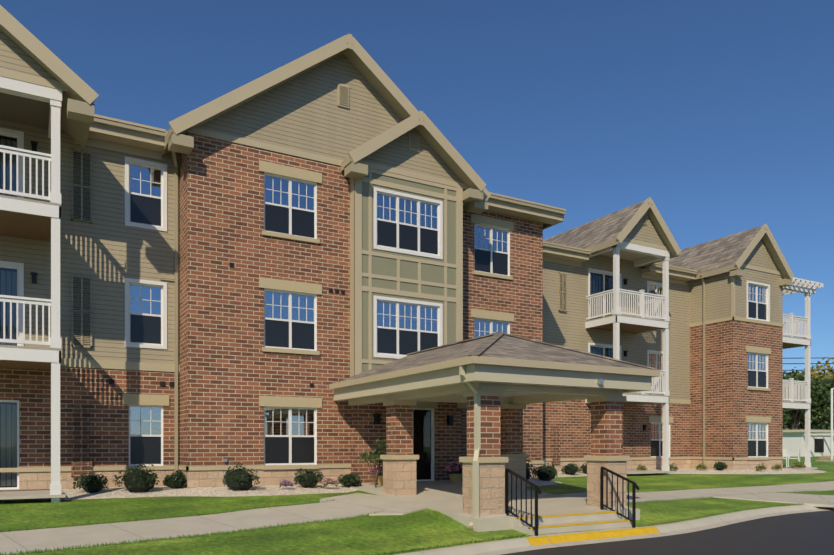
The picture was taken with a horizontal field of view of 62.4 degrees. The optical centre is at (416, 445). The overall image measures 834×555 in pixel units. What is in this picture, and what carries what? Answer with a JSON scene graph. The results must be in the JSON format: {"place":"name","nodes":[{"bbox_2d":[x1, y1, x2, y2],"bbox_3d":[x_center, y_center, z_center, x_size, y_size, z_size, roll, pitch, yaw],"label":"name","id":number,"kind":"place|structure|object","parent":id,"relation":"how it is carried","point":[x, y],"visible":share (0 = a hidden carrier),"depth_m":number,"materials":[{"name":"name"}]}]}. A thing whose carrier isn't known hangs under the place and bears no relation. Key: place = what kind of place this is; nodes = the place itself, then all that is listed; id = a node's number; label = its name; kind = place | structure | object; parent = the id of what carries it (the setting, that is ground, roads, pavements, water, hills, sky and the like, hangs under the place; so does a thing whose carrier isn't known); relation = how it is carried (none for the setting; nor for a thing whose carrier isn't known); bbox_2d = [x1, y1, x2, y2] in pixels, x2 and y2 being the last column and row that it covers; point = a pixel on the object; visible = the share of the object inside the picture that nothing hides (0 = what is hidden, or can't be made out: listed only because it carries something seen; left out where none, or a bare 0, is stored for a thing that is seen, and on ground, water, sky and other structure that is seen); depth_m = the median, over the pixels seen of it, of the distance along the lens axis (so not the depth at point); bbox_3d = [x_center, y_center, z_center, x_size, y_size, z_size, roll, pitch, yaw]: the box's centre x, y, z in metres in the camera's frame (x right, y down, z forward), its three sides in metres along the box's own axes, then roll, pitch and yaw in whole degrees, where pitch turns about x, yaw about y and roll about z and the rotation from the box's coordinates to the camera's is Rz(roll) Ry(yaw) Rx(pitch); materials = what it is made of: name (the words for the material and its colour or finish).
{"place":"outdoors","nodes":[
{"label":"outdoors","id":0,"kind":"place"},
{"bbox_2d":[0,456,833,554],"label":"lawn","id":1,"kind":"structure","parent":0,"point":[376,534],"depth_m":13.91,"materials":[{"name":"green plant"}]},
{"bbox_2d":[0,485,824,554],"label":"grass edges","id":2,"kind":"object","parent":1,"relation":"on","point":[170,537],"depth_m":11.81,"materials":[{"name":"green plant"}]},
{"bbox_2d":[0,481,833,554],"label":"sidewalks","id":3,"kind":"structure","parent":1,"relation":"on","point":[350,505],"depth_m":13.34,"materials":[{"name":"concrete"}]},
{"bbox_2d":[73,439,805,492],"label":"shrubs","id":4,"kind":"object","parent":1,"relation":"on","point":[138,479],"visible":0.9,"depth_m":17.00,"materials":[{"name":"green plant"}]},
{"bbox_2d":[329,332,659,536],"bbox_3d":[1.537,-0.396,16.649,4.997,4.451,7.536,0,0,-30],"label":"canopy","id":5,"kind":"object","parent":1,"relation":"on","point":[493,384],"visible":0.92,"depth_m":14.79,"materials":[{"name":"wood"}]},
{"bbox_2d":[368,461,462,485],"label":"flowers","id":6,"kind":"object","parent":5,"relation":"on","point":[454,472],"visible":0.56,"depth_m":19.59,"materials":[{"name":"green plant"}]},
{"bbox_2d":[0,0,833,375],"label":"sky","id":7,"kind":"structure","parent":0,"point":[719,113],"materials":[{"name":"blue"}]},
{"bbox_2d":[502,510,831,554],"bbox_3d":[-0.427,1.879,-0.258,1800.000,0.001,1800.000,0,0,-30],"label":"terrain","id":8,"kind":"structure","parent":0,"point":[654,537],"depth_m":14.01,"materials":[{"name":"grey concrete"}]},
{"bbox_2d":[0,5,793,490],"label":"building","id":9,"kind":"structure","parent":8,"relation":"on","point":[252,271],"depth_m":18.44,"materials":[{"name":"brick"}]},
{"bbox_2d":[0,76,822,501],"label":"balconies","id":10,"kind":"structure","parent":9,"relation":"attached to","point":[30,104],"depth_m":15.26,"materials":[{"name":"wood"}]},
{"bbox_2d":[783,449,799,466],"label":"chairs","id":11,"kind":"object","parent":10,"relation":"on","point":[785,453],"visible":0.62,"depth_m":32.81,"materials":[{"name":"white plastic"}]},
{"bbox_2d":[783,357,833,429],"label":"trees","id":12,"kind":"object","parent":8,"relation":"on","point":[820,409],"visible":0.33,"depth_m":75.51,"materials":[{"name":"green plant"}]},
{"bbox_2d":[504,510,833,554],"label":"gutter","id":13,"kind":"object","parent":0,"point":[809,533],"depth_m":13.08,"materials":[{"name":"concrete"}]},
{"bbox_2d":[395,504,833,554],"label":"kerb","id":14,"kind":"structure","parent":13,"relation":"on","point":[506,546],"depth_m":13.55,"materials":[{"name":"concrete"}]},
{"bbox_2d":[783,358,833,461],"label":"background building","id":15,"kind":"structure","parent":0,"point":[822,443],"depth_m":65.54,"materials":[{"name":"white"}]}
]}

